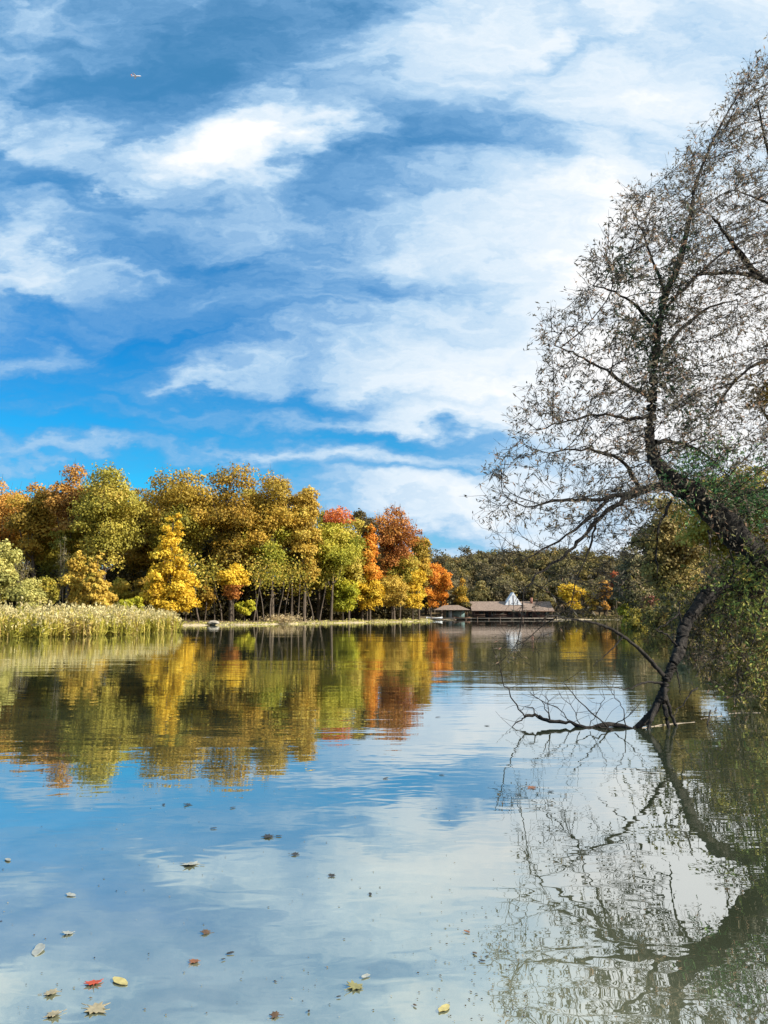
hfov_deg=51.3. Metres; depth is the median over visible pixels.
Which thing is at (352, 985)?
floating leaf
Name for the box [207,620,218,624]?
boulder
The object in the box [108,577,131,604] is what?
shrub
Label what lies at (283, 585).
young tree
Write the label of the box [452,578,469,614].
beech tree
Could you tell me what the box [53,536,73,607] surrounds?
bare tree
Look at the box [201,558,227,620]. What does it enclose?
young tree
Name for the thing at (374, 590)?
birch tree
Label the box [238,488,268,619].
oak tree
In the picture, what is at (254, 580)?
young tree
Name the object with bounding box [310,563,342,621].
young tree
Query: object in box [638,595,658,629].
shrub
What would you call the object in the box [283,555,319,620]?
young tree
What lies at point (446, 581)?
maple tree
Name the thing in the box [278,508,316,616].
oak tree
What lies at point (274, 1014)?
floating leaf
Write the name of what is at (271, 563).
young tree
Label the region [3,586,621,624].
ground
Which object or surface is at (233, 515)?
oak tree
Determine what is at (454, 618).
jetty
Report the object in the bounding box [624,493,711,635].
bank tree
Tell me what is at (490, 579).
wood
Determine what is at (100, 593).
linden tree
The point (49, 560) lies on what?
oak tree
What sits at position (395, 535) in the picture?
oak tree
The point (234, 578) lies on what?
cherry tree
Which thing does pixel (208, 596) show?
shrub
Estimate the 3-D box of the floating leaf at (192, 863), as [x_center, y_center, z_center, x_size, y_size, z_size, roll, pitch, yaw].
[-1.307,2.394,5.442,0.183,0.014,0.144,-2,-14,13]
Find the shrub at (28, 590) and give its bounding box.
[0,574,49,609]
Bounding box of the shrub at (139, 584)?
[131,577,153,607]
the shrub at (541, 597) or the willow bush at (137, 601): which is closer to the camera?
the willow bush at (137, 601)
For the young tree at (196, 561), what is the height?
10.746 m
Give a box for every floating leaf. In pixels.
[32,943,44,956]
[38,988,60,994]
[43,1009,66,1017]
[61,931,74,933]
[81,1001,110,1013]
[85,978,103,984]
[113,976,127,984]
[182,861,198,864]
[189,959,200,962]
[200,929,213,933]
[269,1011,283,1017]
[345,980,361,989]
[438,1004,449,1011]
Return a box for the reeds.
[0,596,185,637]
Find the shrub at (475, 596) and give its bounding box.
[465,591,487,601]
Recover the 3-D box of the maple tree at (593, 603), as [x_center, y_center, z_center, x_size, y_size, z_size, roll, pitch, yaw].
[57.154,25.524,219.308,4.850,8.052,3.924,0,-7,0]
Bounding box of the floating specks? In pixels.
[0,777,740,1020]
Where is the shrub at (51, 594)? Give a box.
[36,575,60,608]
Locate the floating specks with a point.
(430, 947)
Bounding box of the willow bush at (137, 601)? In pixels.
[116,596,144,610]
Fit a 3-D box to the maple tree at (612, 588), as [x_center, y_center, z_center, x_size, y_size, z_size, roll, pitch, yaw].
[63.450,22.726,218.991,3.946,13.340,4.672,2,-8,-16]
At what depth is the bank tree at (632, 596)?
94.70 m
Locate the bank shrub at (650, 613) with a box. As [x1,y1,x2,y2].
[640,603,670,632]
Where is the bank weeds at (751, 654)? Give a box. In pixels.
[710,634,767,669]
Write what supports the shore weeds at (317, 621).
on the ground
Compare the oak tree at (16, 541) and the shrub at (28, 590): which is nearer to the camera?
the shrub at (28, 590)
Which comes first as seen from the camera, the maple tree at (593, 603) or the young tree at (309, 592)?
the young tree at (309, 592)
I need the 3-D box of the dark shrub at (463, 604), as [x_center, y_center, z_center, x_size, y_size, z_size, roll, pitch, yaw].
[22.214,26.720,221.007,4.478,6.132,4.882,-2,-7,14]
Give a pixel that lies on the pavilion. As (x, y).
(452, 611)
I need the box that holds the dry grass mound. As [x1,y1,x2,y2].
[249,612,312,622]
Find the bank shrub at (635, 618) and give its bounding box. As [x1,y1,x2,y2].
[624,606,649,628]
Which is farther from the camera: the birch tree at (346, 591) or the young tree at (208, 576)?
the birch tree at (346, 591)
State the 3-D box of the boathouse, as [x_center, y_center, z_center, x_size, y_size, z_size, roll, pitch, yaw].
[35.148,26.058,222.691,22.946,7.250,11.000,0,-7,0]
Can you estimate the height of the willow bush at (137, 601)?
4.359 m
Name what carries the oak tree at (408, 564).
on the ground
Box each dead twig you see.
[673,687,697,715]
[706,710,714,725]
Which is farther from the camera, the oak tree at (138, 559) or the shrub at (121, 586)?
the oak tree at (138, 559)
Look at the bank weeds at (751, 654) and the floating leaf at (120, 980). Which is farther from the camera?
the bank weeds at (751, 654)
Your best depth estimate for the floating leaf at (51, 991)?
3.60 m
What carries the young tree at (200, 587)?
on the ground
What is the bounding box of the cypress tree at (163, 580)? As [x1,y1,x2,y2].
[135,512,201,612]
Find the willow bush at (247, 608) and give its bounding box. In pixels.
[234,599,256,620]
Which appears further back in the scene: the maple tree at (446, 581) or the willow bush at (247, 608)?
the maple tree at (446, 581)
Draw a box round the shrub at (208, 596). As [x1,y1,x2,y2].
[194,585,217,610]
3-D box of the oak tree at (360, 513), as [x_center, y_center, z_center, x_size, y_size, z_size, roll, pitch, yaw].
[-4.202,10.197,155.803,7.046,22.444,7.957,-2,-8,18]
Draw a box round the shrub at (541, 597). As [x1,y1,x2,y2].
[533,592,550,602]
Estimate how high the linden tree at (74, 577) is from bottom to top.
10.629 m
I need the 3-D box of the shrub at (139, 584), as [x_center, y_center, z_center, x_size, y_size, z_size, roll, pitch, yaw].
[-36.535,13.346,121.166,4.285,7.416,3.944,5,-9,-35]
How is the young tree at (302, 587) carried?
on the ground
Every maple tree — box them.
[299,505,369,620]
[361,523,385,619]
[420,559,443,616]
[433,567,453,605]
[557,583,585,617]
[584,590,600,613]
[597,579,611,615]
[610,571,618,617]
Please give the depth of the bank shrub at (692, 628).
46.17 m
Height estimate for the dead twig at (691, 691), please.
0.408 m
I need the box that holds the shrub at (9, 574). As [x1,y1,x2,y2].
[0,538,24,595]
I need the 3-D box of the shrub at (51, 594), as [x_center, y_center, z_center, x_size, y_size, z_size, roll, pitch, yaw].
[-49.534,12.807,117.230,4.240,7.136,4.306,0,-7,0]
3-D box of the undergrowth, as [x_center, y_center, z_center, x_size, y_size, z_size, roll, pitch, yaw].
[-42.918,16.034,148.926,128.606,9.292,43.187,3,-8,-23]
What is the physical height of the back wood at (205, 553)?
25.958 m
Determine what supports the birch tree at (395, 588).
on the ground
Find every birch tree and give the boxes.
[325,579,361,620]
[354,573,385,620]
[378,574,410,618]
[402,569,429,619]
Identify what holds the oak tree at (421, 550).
on the ground
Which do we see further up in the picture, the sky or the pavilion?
the sky
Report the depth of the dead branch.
11.99 m
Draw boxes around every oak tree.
[0,477,29,552]
[0,482,60,601]
[5,496,30,602]
[20,509,64,581]
[41,460,91,608]
[63,483,100,574]
[66,460,153,580]
[116,488,167,585]
[136,463,217,614]
[175,483,225,579]
[196,461,277,620]
[237,467,313,620]
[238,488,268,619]
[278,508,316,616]
[284,485,323,620]
[298,509,328,619]
[341,517,370,619]
[351,508,380,619]
[364,502,424,619]
[378,550,420,619]
[408,536,432,619]
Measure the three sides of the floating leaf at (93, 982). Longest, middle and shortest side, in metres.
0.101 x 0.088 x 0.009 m
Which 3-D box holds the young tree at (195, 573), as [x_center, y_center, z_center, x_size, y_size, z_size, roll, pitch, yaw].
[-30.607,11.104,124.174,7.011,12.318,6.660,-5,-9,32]
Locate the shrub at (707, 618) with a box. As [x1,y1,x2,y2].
[688,585,725,644]
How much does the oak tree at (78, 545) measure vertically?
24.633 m
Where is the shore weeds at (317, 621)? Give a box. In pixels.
[182,618,432,624]
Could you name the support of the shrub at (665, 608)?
on the ground
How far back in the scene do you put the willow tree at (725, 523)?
13.75 m
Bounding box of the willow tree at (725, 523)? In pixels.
[464,35,767,728]
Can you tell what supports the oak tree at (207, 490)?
on the ground
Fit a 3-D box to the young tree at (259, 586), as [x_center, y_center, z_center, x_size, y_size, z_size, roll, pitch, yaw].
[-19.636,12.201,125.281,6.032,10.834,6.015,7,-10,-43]
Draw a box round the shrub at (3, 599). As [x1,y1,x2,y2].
[0,580,21,606]
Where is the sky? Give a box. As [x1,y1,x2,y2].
[0,0,767,580]
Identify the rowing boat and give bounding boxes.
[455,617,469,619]
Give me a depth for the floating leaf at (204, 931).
4.28 m
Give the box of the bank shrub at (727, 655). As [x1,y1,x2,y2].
[709,611,754,658]
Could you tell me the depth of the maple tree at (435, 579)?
220.16 m
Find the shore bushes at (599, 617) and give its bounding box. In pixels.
[541,608,625,619]
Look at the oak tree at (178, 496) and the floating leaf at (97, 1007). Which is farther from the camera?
the oak tree at (178, 496)
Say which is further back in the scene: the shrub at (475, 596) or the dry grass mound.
the shrub at (475, 596)
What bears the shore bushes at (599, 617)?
on the ground
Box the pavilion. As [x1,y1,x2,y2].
[434,605,468,617]
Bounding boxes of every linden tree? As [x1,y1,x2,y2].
[57,550,92,606]
[72,552,118,608]
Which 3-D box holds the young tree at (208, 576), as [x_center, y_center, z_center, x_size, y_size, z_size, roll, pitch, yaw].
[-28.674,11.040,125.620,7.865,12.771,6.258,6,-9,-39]
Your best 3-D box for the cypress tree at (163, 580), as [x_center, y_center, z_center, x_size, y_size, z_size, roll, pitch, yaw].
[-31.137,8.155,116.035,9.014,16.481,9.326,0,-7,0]
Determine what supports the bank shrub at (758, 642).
on the ground
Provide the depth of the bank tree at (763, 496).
46.93 m
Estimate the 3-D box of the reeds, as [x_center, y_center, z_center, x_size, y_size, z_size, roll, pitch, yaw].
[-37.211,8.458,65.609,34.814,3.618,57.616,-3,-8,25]
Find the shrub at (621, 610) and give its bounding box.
[615,597,630,626]
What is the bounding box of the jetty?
[425,617,561,619]
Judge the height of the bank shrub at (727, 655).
3.548 m
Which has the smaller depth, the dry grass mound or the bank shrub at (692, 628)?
the bank shrub at (692, 628)
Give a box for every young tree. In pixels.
[175,552,208,620]
[176,544,210,620]
[183,556,219,620]
[192,542,221,620]
[196,557,233,619]
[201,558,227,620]
[238,545,278,620]
[241,549,271,620]
[242,555,280,621]
[251,548,292,620]
[262,558,309,618]
[265,550,315,617]
[276,549,312,614]
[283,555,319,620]
[285,564,317,620]
[292,555,328,620]
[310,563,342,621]
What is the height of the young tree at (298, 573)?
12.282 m
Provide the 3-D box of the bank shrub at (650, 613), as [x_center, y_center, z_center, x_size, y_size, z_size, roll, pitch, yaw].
[22.658,9.222,65.311,3.327,4.160,3.268,0,-7,0]
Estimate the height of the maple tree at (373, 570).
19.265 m
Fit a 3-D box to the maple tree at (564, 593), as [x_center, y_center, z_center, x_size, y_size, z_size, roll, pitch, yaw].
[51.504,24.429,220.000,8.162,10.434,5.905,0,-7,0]
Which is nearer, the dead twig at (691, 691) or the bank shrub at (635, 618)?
the dead twig at (691, 691)
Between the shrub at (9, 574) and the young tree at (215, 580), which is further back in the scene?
the young tree at (215, 580)
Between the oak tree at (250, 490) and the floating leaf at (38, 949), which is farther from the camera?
the oak tree at (250, 490)
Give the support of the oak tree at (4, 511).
on the ground
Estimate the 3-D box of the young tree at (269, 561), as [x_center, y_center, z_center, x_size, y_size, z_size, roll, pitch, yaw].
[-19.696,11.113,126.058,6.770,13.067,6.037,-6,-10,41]
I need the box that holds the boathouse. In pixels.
[468,592,553,617]
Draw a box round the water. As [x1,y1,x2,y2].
[0,620,767,1023]
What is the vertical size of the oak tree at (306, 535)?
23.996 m
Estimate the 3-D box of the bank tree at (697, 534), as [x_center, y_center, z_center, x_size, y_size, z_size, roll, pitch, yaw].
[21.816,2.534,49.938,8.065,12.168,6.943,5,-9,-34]
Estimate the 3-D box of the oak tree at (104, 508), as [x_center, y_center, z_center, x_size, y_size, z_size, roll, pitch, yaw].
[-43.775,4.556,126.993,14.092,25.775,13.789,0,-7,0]
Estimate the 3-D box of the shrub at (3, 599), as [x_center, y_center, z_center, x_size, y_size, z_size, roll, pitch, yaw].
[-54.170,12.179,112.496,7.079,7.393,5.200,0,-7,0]
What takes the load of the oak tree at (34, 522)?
on the ground
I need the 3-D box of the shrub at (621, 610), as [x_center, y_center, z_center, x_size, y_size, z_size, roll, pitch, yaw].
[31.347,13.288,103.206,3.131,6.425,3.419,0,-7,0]
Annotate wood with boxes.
[18,526,416,615]
[380,541,724,616]
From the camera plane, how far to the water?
6.33 m
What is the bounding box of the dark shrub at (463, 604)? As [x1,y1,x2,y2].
[457,602,471,612]
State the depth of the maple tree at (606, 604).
217.65 m
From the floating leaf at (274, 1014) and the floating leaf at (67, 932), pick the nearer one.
the floating leaf at (274, 1014)
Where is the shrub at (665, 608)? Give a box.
[653,585,691,626]
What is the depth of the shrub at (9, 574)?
107.23 m
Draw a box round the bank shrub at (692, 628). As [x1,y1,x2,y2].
[670,598,714,642]
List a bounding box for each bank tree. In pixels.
[610,545,657,612]
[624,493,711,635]
[668,461,767,582]
[755,475,767,535]
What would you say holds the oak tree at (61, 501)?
on the ground
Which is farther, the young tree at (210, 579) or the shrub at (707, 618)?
the young tree at (210, 579)
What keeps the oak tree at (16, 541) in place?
on the ground
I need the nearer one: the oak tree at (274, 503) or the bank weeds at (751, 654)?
the bank weeds at (751, 654)
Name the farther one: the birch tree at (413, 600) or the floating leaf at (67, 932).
the birch tree at (413, 600)
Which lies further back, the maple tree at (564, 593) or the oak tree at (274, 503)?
the maple tree at (564, 593)
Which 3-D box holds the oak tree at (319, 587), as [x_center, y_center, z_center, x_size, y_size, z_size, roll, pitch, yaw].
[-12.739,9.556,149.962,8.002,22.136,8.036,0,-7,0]
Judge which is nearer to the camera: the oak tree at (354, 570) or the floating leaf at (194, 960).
the floating leaf at (194, 960)
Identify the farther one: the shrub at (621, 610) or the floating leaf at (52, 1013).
the shrub at (621, 610)
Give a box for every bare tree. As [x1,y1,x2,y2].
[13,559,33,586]
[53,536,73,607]
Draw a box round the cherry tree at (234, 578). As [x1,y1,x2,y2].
[216,563,250,621]
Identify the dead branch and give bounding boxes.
[492,647,645,730]
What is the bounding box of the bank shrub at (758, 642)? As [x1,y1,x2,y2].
[715,594,767,651]
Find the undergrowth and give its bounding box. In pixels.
[2,569,417,620]
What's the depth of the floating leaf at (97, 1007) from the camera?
3.45 m
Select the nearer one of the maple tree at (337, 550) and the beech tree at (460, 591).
the maple tree at (337, 550)
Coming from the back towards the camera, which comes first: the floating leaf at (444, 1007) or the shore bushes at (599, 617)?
the shore bushes at (599, 617)
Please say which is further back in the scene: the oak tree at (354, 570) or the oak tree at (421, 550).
the oak tree at (421, 550)
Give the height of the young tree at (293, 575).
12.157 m
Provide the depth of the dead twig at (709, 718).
12.35 m

